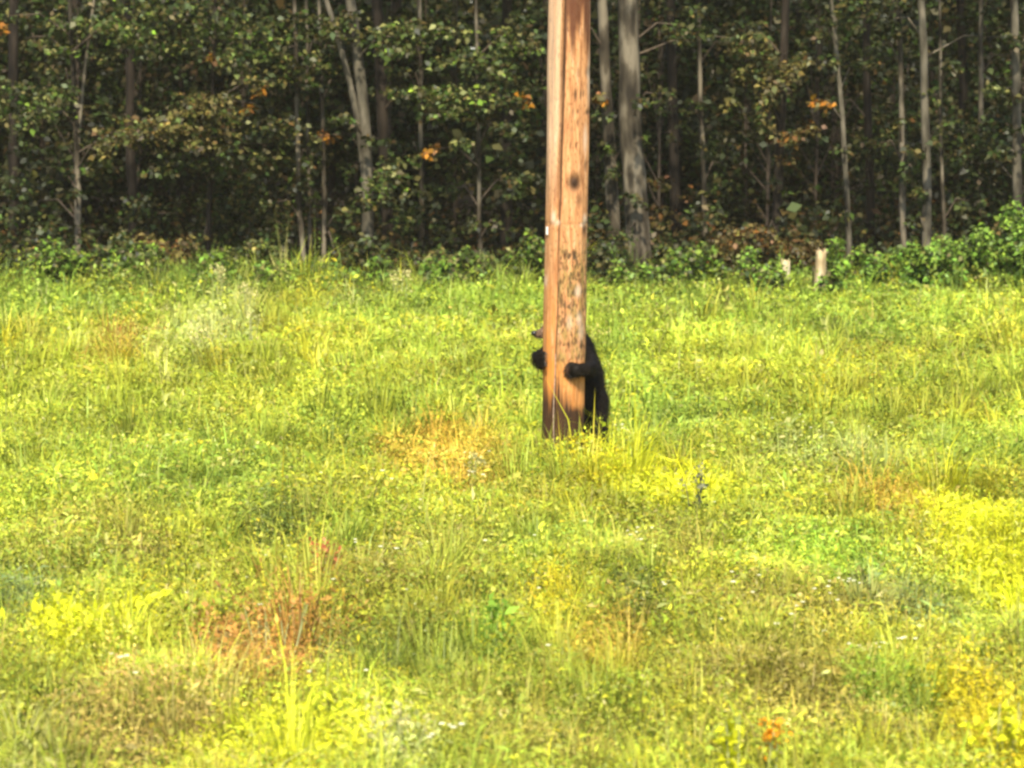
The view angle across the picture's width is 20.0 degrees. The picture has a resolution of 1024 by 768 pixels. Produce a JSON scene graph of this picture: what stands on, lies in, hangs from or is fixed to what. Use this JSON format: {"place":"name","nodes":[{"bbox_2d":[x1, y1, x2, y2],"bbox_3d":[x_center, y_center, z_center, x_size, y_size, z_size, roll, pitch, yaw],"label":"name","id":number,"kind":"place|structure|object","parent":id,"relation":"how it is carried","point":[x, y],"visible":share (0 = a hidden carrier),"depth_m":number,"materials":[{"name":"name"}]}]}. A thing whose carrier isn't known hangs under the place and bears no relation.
{"place":"outdoors","nodes":[
{"label":"outdoors","id":0,"kind":"place"},
{"bbox_2d":[0,149,1005,273],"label":"forest floor","id":1,"kind":"structure","parent":0,"point":[468,199],"depth_m":53.08,"materials":[{"name":"brown plant"}]},
{"bbox_2d":[0,0,39,254],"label":"tall tree","id":2,"kind":"object","parent":1,"relation":"on","point":[14,152],"visible":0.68,"depth_m":38.71,"materials":[{"name":"green plant"}]},
{"bbox_2d":[0,0,69,198],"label":"forest tree","id":3,"kind":"object","parent":1,"relation":"on","point":[24,154],"visible":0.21,"depth_m":43.41,"materials":[{"name":"green plant"}]},
{"bbox_2d":[0,11,103,219],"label":"sapling","id":4,"kind":"object","parent":1,"relation":"on","point":[45,125],"visible":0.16,"depth_m":43.80,"materials":[{"name":"green plant"}]},
{"bbox_2d":[2,0,149,250],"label":"sapling","id":5,"kind":"object","parent":1,"relation":"on","point":[62,146],"visible":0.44,"depth_m":39.87,"materials":[{"name":"green plant"}]},
{"bbox_2d":[0,0,212,246],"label":"forest tree","id":6,"kind":"object","parent":1,"relation":"on","point":[50,187],"visible":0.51,"depth_m":40.66,"materials":[{"name":"green plant"}]},
{"bbox_2d":[0,0,231,253],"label":"maple tree","id":7,"kind":"object","parent":1,"relation":"on","point":[127,135],"visible":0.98,"depth_m":36.25,"materials":[{"name":"green plant"}]},
{"bbox_2d":[51,0,202,232],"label":"sapling","id":8,"kind":"object","parent":1,"relation":"on","point":[109,69],"visible":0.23,"depth_m":42.63,"materials":[{"name":"green plant"}]},
{"bbox_2d":[56,10,204,229],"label":"sapling","id":9,"kind":"object","parent":1,"relation":"on","point":[183,173],"visible":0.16,"depth_m":41.28,"materials":[{"name":"green plant"}]},
{"bbox_2d":[59,1,209,237],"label":"sapling","id":10,"kind":"object","parent":1,"relation":"on","point":[141,85],"visible":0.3,"depth_m":40.95,"materials":[{"name":"green plant"}]},
{"bbox_2d":[97,0,173,239],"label":"tall tree","id":11,"kind":"object","parent":1,"relation":"on","point":[136,218],"visible":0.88,"depth_m":38.27,"materials":[{"name":"green plant"}]},
{"bbox_2d":[73,0,203,235],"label":"sapling","id":12,"kind":"object","parent":1,"relation":"on","point":[102,99],"visible":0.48,"depth_m":39.36,"materials":[{"name":"green plant"}]},
{"bbox_2d":[131,229,200,275],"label":"shrub","id":13,"kind":"object","parent":1,"relation":"on","point":[185,246],"visible":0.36,"depth_m":36.29,"materials":[{"name":"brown plant"}]},
{"bbox_2d":[59,0,314,236],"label":"forest tree","id":14,"kind":"object","parent":1,"relation":"on","point":[279,3],"visible":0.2,"depth_m":43.56,"materials":[{"name":"green plant"}]},
{"bbox_2d":[137,0,335,253],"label":"maple tree","id":15,"kind":"object","parent":1,"relation":"on","point":[207,109],"visible":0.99,"depth_m":36.16,"materials":[{"name":"green plant"}]},
{"bbox_2d":[147,0,340,235],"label":"forest tree","id":16,"kind":"object","parent":1,"relation":"on","point":[187,178],"visible":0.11,"depth_m":45.66,"materials":[{"name":"green plant"}]},
{"bbox_2d":[197,168,291,255],"bbox_3d":[-3.465,-1.981,37.148,1.241,1.610,0.940,4,8,32],"label":"shrub","id":17,"kind":"object","parent":1,"relation":"on","point":[222,218],"visible":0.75,"depth_m":37.04,"materials":[{"name":"green plant"}]},
{"bbox_2d":[182,0,310,236],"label":"sapling","id":18,"kind":"object","parent":1,"relation":"on","point":[263,15],"visible":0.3,"depth_m":44.01,"materials":[{"name":"green plant"}]},
{"bbox_2d":[204,238,288,274],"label":"shrub","id":19,"kind":"object","parent":1,"relation":"on","point":[260,247],"visible":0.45,"depth_m":36.21,"materials":[{"name":"green plant"}]},
{"bbox_2d":[189,0,310,245],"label":"sapling","id":20,"kind":"object","parent":1,"relation":"on","point":[251,117],"visible":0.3,"depth_m":42.32,"materials":[{"name":"green plant"}]},
{"bbox_2d":[259,0,325,260],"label":"slim tree","id":21,"kind":"object","parent":1,"relation":"on","point":[299,189],"visible":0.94,"depth_m":36.84,"materials":[{"name":"grey plant"}]},
{"bbox_2d":[273,0,338,260],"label":"slim tree","id":22,"kind":"object","parent":1,"relation":"on","point":[321,73],"visible":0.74,"depth_m":37.26,"materials":[{"name":"grey plant"}]},
{"bbox_2d":[205,0,450,255],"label":"forest tree","id":23,"kind":"object","parent":1,"relation":"on","point":[369,59],"visible":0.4,"depth_m":40.88,"materials":[{"name":"green plant"}]},
{"bbox_2d":[299,0,360,269],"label":"slim tree","id":24,"kind":"object","parent":1,"relation":"on","point":[347,210],"visible":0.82,"depth_m":37.08,"materials":[{"name":"grey plant"}]},
{"bbox_2d":[276,30,405,243],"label":"sapling","id":25,"kind":"object","parent":1,"relation":"on","point":[350,149],"visible":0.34,"depth_m":40.77,"materials":[{"name":"green plant"}]},
{"bbox_2d":[269,0,496,176],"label":"forest tree","id":26,"kind":"object","parent":1,"relation":"on","point":[428,3],"visible":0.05,"depth_m":45.96,"materials":[{"name":"green plant"}]},
{"bbox_2d":[310,1,459,237],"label":"sapling","id":27,"kind":"object","parent":1,"relation":"on","point":[373,153],"visible":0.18,"depth_m":41.62,"materials":[{"name":"green plant"}]},
{"bbox_2d":[280,0,495,255],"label":"birch tree","id":28,"kind":"object","parent":1,"relation":"on","point":[359,121],"visible":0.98,"depth_m":36.35,"materials":[{"name":"green plant"}]},
{"bbox_2d":[341,0,439,268],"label":"tall tree","id":29,"kind":"object","parent":1,"relation":"on","point":[382,85],"visible":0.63,"depth_m":38.09,"materials":[{"name":"green plant"}]},
{"bbox_2d":[325,0,471,250],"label":"sapling","id":30,"kind":"object","parent":1,"relation":"on","point":[396,149],"visible":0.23,"depth_m":40.54,"materials":[{"name":"green plant"}]},
{"bbox_2d":[300,0,499,237],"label":"forest tree","id":31,"kind":"object","parent":1,"relation":"on","point":[395,5],"visible":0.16,"depth_m":42.67,"materials":[{"name":"green plant"}]},
{"bbox_2d":[383,0,443,256],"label":"slim tree","id":32,"kind":"object","parent":1,"relation":"on","point":[416,214],"visible":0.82,"depth_m":37.50,"materials":[{"name":"grey plant"}]},
{"bbox_2d":[372,0,546,257],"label":"maple tree","id":33,"kind":"object","parent":1,"relation":"on","point":[477,98],"visible":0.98,"depth_m":35.86,"materials":[{"name":"green plant"}]},
{"bbox_2d":[405,0,518,237],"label":"sapling","id":34,"kind":"object","parent":1,"relation":"on","point":[443,16],"visible":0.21,"depth_m":44.80,"materials":[{"name":"green plant"}]},
{"bbox_2d":[407,0,531,255],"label":"sapling","id":35,"kind":"object","parent":1,"relation":"on","point":[454,124],"visible":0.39,"depth_m":40.81,"materials":[{"name":"green plant"}]},
{"bbox_2d":[397,0,614,262],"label":"forest tree","id":36,"kind":"object","parent":1,"relation":"on","point":[498,188],"visible":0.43,"depth_m":40.44,"materials":[{"name":"green plant"}]},
{"bbox_2d":[0,169,1023,276],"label":"forest undergrowth","id":37,"kind":"object","parent":1,"relation":"on","point":[798,228],"visible":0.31,"depth_m":39.18,"materials":[{"name":"green plant"}]},
{"bbox_2d":[457,0,618,196],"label":"forest tree","id":38,"kind":"object","parent":1,"relation":"on","point":[528,5],"visible":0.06,"depth_m":48.15,"materials":[{"name":"green plant"}]},
{"bbox_2d":[496,0,618,246],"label":"sapling","id":39,"kind":"object","parent":1,"relation":"on","point":[543,83],"visible":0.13,"depth_m":42.90,"materials":[{"name":"green plant"}]},
{"bbox_2d":[525,1,665,246],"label":"sapling","id":40,"kind":"object","parent":1,"relation":"on","point":[594,83],"visible":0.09,"depth_m":43.60,"materials":[{"name":"green plant"}]},
{"bbox_2d":[590,0,647,270],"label":"dead tree","id":41,"kind":"object","parent":1,"relation":"on","point":[602,98],"visible":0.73,"depth_m":36.62,"materials":[{"name":"grey plant"}]},
{"bbox_2d":[588,0,716,240],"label":"sapling","id":42,"kind":"object","parent":1,"relation":"on","point":[643,115],"visible":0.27,"depth_m":40.17,"materials":[{"name":"green plant"}]},
{"bbox_2d":[592,1,725,232],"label":"sapling","id":43,"kind":"object","parent":1,"relation":"on","point":[694,125],"visible":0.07,"depth_m":42.46,"materials":[{"name":"green plant"}]},
{"bbox_2d":[588,0,739,244],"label":"sapling","id":44,"kind":"object","parent":1,"relation":"on","point":[659,71],"visible":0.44,"depth_m":39.56,"materials":[{"name":"green plant"}]},
{"bbox_2d":[537,0,797,229],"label":"forest tree","id":45,"kind":"object","parent":1,"relation":"on","point":[691,178],"visible":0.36,"depth_m":41.13,"materials":[{"name":"green plant"}]},
{"bbox_2d":[646,0,698,250],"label":"tall tree","id":46,"kind":"object","parent":1,"relation":"on","point":[673,56],"visible":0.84,"depth_m":38.70,"materials":[{"name":"green plant"}]},
{"bbox_2d":[610,0,776,267],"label":"tree","id":47,"kind":"object","parent":1,"relation":"on","point":[631,103],"visible":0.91,"depth_m":36.19,"materials":[{"name":"grey plant"}]},
{"bbox_2d":[654,0,755,273],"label":"slim tree","id":48,"kind":"object","parent":1,"relation":"on","point":[734,149],"visible":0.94,"depth_m":37.83,"materials":[{"name":"grey plant"}]},
{"bbox_2d":[608,0,815,236],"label":"forest tree","id":49,"kind":"object","parent":1,"relation":"on","point":[724,95],"visible":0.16,"depth_m":44.07,"materials":[{"name":"green plant"}]},
{"bbox_2d":[702,223,785,283],"bbox_3d":[2.874,-1.555,36.184,1.147,0.947,1.093,0,7,0],"label":"shrub","id":50,"kind":"object","parent":1,"relation":"on","point":[749,235],"visible":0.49,"depth_m":35.93,"materials":[{"name":"brown plant"}]},
{"bbox_2d":[682,0,827,242],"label":"sapling","id":51,"kind":"object","parent":1,"relation":"on","point":[770,149],"visible":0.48,"depth_m":39.60,"materials":[{"name":"green plant"}]},
{"bbox_2d":[679,0,832,234],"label":"sapling","id":52,"kind":"object","parent":1,"relation":"on","point":[748,13],"visible":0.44,"depth_m":41.24,"materials":[{"name":"green plant"}]},
{"bbox_2d":[719,0,827,256],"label":"maple tree","id":53,"kind":"object","parent":1,"relation":"on","point":[770,95],"visible":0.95,"depth_m":36.71,"materials":[{"name":"green plant"}]},
{"bbox_2d":[773,237,827,279],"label":"shrub","id":54,"kind":"object","parent":1,"relation":"on","point":[807,251],"visible":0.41,"depth_m":36.10,"materials":[{"name":"brown plant"}]},
{"bbox_2d":[687,0,913,220],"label":"forest tree","id":55,"kind":"object","parent":1,"relation":"on","point":[777,20],"visible":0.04,"depth_m":48.41,"materials":[{"name":"green plant"}]},
{"bbox_2d":[728,0,886,238],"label":"sapling","id":56,"kind":"object","parent":1,"relation":"on","point":[817,74],"visible":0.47,"depth_m":41.33,"materials":[{"name":"green plant"}]},
{"bbox_2d":[716,0,913,221],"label":"forest tree","id":57,"kind":"object","parent":1,"relation":"on","point":[853,41],"visible":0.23,"depth_m":45.33,"materials":[{"name":"green plant"}]},
{"bbox_2d":[762,16,910,238],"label":"sapling","id":58,"kind":"object","parent":1,"relation":"on","point":[832,127],"visible":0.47,"depth_m":43.57,"materials":[{"name":"green plant"}]},
{"bbox_2d":[803,0,880,256],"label":"slim tree","id":59,"kind":"object","parent":1,"relation":"on","point":[836,62],"visible":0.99,"depth_m":36.22,"materials":[{"name":"grey plant"}]},
{"bbox_2d":[785,13,898,228],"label":"sapling","id":60,"kind":"object","parent":1,"relation":"on","point":[838,139],"visible":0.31,"depth_m":45.25,"materials":[{"name":"green plant"}]},
{"bbox_2d":[793,0,910,226],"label":"sapling","id":61,"kind":"object","parent":1,"relation":"on","point":[874,121],"visible":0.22,"depth_m":45.75,"materials":[{"name":"green plant"}]},
{"bbox_2d":[825,0,898,258],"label":"tall tree","id":62,"kind":"object","parent":1,"relation":"on","point":[869,157],"visible":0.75,"depth_m":39.26,"materials":[{"name":"grey plant"}]},
{"bbox_2d":[853,0,921,248],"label":"slim tree","id":63,"kind":"object","parent":1,"relation":"on","point":[903,147],"visible":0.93,"depth_m":36.64,"materials":[{"name":"grey plant"}]},
{"bbox_2d":[850,19,969,219],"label":"sapling","id":64,"kind":"object","parent":1,"relation":"on","point":[914,105],"visible":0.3,"depth_m":45.91,"materials":[{"name":"green plant"}]},
{"bbox_2d":[812,0,1023,236],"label":"forest tree","id":65,"kind":"object","parent":1,"relation":"on","point":[965,79],"visible":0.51,"depth_m":39.95,"materials":[{"name":"green plant"}]},
{"bbox_2d":[824,0,1023,216],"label":"forest tree","id":66,"kind":"object","parent":1,"relation":"on","point":[930,38],"visible":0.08,"depth_m":49.04,"materials":[{"name":"green plant"}]},
{"bbox_2d":[852,0,1023,187],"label":"forest tree","id":67,"kind":"object","parent":1,"relation":"on","point":[931,77],"visible":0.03,"depth_m":51.88,"materials":[{"name":"green plant"}]},
{"bbox_2d":[855,0,1023,220],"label":"forest tree","id":68,"kind":"object","parent":1,"relation":"on","point":[953,103],"visible":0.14,"depth_m":43.70,"materials":[{"name":"green plant"}]},
{"bbox_2d":[859,0,1023,246],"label":"birch tree","id":69,"kind":"object","parent":1,"relation":"on","point":[924,194],"visible":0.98,"depth_m":35.99,"materials":[{"name":"grey plant"}]},
{"bbox_2d":[915,0,986,236],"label":"slim tree","id":70,"kind":"object","parent":1,"relation":"on","point":[951,70],"visible":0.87,"depth_m":36.25,"materials":[{"name":"grey plant"}]},
{"bbox_2d":[932,0,1023,230],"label":"slim tree","id":71,"kind":"object","parent":1,"relation":"on","point":[983,13],"visible":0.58,"depth_m":37.78,"materials":[{"name":"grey plant"}]},
{"bbox_2d":[936,0,1023,240],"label":"birch tree","id":72,"kind":"object","parent":1,"relation":"on","point":[1015,130],"visible":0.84,"depth_m":36.42,"materials":[{"name":"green plant"}]},
{"bbox_2d":[942,16,1023,222],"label":"sapling","id":73,"kind":"object","parent":1,"relation":"on","point":[989,73],"visible":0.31,"depth_m":39.82,"materials":[{"name":"green plant"}]},
{"bbox_2d":[945,102,1023,250],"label":"sapling","id":74,"kind":"object","parent":1,"relation":"on","point":[980,214],"visible":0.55,"depth_m":37.24,"materials":[{"name":"green plant"}]},
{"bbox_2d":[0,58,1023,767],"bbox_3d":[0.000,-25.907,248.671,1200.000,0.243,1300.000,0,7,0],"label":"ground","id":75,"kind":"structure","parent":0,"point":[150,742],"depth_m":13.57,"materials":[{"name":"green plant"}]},
{"bbox_2d":[0,585,110,656],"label":"weed plant","id":76,"kind":"object","parent":75,"relation":"on","point":[40,605],"visible":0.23,"depth_m":14.31,"materials":[{"name":"yellow plant"}]},
{"bbox_2d":[22,235,94,288],"bbox_3d":[-5.520,-1.414,35.261,0.611,0.774,1.198,4,8,33],"label":"shrub","id":77,"kind":"object","parent":75,"relation":"on","point":[58,260],"visible":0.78,"depth_m":35.15,"materials":[{"name":"green plant"}]},
{"bbox_2d":[111,240,169,282],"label":"shrub","id":78,"kind":"object","parent":75,"relation":"on","point":[121,253],"visible":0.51,"depth_m":35.37,"materials":[{"name":"green plant"}]},
{"bbox_2d":[186,250,241,293],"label":"shrub","id":79,"kind":"object","parent":75,"relation":"on","point":[213,258],"visible":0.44,"depth_m":34.73,"materials":[{"name":"green plant"}]},
{"bbox_2d":[189,602,241,682],"bbox_3d":[-1.374,1.254,13.571,0.286,0.442,0.251,2,7,17],"label":"sorrel plant","id":80,"kind":"object","parent":75,"relation":"on","point":[228,628],"visible":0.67,"depth_m":13.54,"materials":[{"name":"orange plant"}]},
{"bbox_2d":[233,587,316,673],"bbox_3d":[-1.129,1.199,13.881,0.396,0.481,0.256,0,7,0],"label":"sorrel plant","id":81,"kind":"object","parent":75,"relation":"on","point":[266,619],"visible":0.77,"depth_m":13.85,"materials":[{"name":"brown plant"}]},
{"bbox_2d":[340,232,379,271],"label":"shrub","id":82,"kind":"object","parent":75,"relation":"on","point":[360,250],"visible":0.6,"depth_m":35.84,"materials":[{"name":"green plant"}]},
{"bbox_2d":[341,250,393,293],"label":"shrub","id":83,"kind":"object","parent":75,"relation":"on","point":[377,260],"visible":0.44,"depth_m":34.83,"materials":[{"name":"green plant"}]},
{"bbox_2d":[360,691,439,767],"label":"weed plant","id":84,"kind":"object","parent":75,"relation":"on","point":[410,723],"visible":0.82,"depth_m":11.56,"materials":[{"name":"yellow plant"}]},
{"bbox_2d":[416,255,463,288],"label":"shrub","id":85,"kind":"object","parent":75,"relation":"on","point":[429,269],"visible":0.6,"depth_m":34.64,"materials":[{"name":"green plant"}]},
{"bbox_2d":[453,245,499,290],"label":"shrub","id":86,"kind":"object","parent":75,"relation":"on","point":[470,256],"visible":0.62,"depth_m":35.50,"materials":[{"name":"green plant"}]},
{"bbox_2d":[500,228,544,287],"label":"shrub","id":87,"kind":"object","parent":75,"relation":"on","point":[534,246],"visible":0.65,"depth_m":35.42,"materials":[{"name":"green plant"}]},
{"bbox_2d":[541,0,590,481],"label":"utility pole","id":88,"kind":"object","parent":75,"relation":"on","point":[567,175],"visible":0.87,"depth_m":19.89,"materials":[{"name":"brown wood"}]},
{"bbox_2d":[529,326,612,460],"bbox_3d":[0.419,0.098,20.386,0.540,1.278,0.882,2,7,16],"label":"bear","id":89,"kind":"object","parent":75,"relation":"on","point":[591,371],"visible":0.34,"depth_m":20.41},
{"bbox_2d":[587,238,637,290],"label":"shrub","id":90,"kind":"object","parent":75,"relation":"on","point":[600,257],"visible":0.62,"depth_m":35.50,"materials":[{"name":"green plant"}]},
{"bbox_2d":[597,258,665,290],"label":"shrub","id":91,"kind":"object","parent":75,"relation":"on","point":[646,270],"visible":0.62,"depth_m":34.86,"materials":[{"name":"green plant"}]},
{"bbox_2d":[654,240,732,289],"bbox_3d":[2.116,-1.365,35.290,0.979,0.770,0.943,-5,8,-35],"label":"shrub","id":92,"kind":"object","parent":75,"relation":"on","point":[683,262],"visible":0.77,"depth_m":35.21,"materials":[{"name":"green plant"}]},
{"bbox_2d":[714,714,754,767],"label":"flower plant","id":93,"kind":"object","parent":75,"relation":"on","point":[727,743],"visible":0.99,"depth_m":11.28,"materials":[{"name":"yellow plant"}]},
{"bbox_2d":[736,245,776,293],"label":"shrub","id":94,"kind":"object","parent":75,"relation":"on","point":[749,264],"visible":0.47,"depth_m":34.65,"materials":[{"name":"green plant"}]},
{"bbox_2d":[752,261,790,300],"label":"shrub","id":95,"kind":"object","parent":75,"relation":"on","point":[777,273],"visible":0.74,"depth_m":33.71,"materials":[{"name":"green plant"}]},
{"bbox_2d":[755,709,792,767],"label":"flower plant","id":96,"kind":"object","parent":75,"relation":"on","point":[773,741],"visible":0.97,"depth_m":11.53,"materials":[{"name":"yellow plant"}]},
{"bbox_2d":[810,237,872,285],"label":"shrub","id":97,"kind":"object","parent":75,"relation":"on","point":[860,254],"visible":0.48,"depth_m":35.53,"materials":[{"name":"green plant"}]},
{"bbox_2d":[828,253,892,290],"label":"shrub","id":98,"kind":"object","parent":75,"relation":"on","point":[872,264],"visible":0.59,"depth_m":34.51,"materials":[{"name":"green plant"}]},
{"bbox_2d":[874,236,961,281],"bbox_3d":[4.903,-1.404,35.118,1.138,0.787,0.850,4,8,31],"label":"shrub","id":99,"kind":"object","parent":75,"relation":"on","point":[900,253],"visible":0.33,"depth_m":35.09,"materials":[{"name":"green plant"}]},
{"bbox_2d":[898,243,968,295],"bbox_3d":[5.003,-1.307,34.374,0.851,0.748,0.854,0,7,0],"label":"shrub","id":100,"kind":"object","parent":75,"relation":"on","point":[927,258],"visible":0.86,"depth_m":34.23,"materials":[{"name":"green plant"}]},
{"bbox_2d":[957,681,1023,767],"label":"flower plant","id":101,"kind":"object","parent":75,"relation":"on","point":[1011,732],"visible":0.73,"depth_m":11.44,"materials":[{"name":"yellow plant"}]},
{"bbox_2d":[964,195,1023,291],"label":"shrub","id":102,"kind":"object","parent":75,"relation":"on","point":[1013,222],"visible":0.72,"depth_m":34.74,"materials":[{"name":"green plant"}]},
{"bbox_2d":[997,237,1023,290],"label":"shrub","id":103,"kind":"object","parent":75,"relation":"on","point":[1012,260],"visible":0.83,"depth_m":34.36,"materials":[{"name":"green plant"}]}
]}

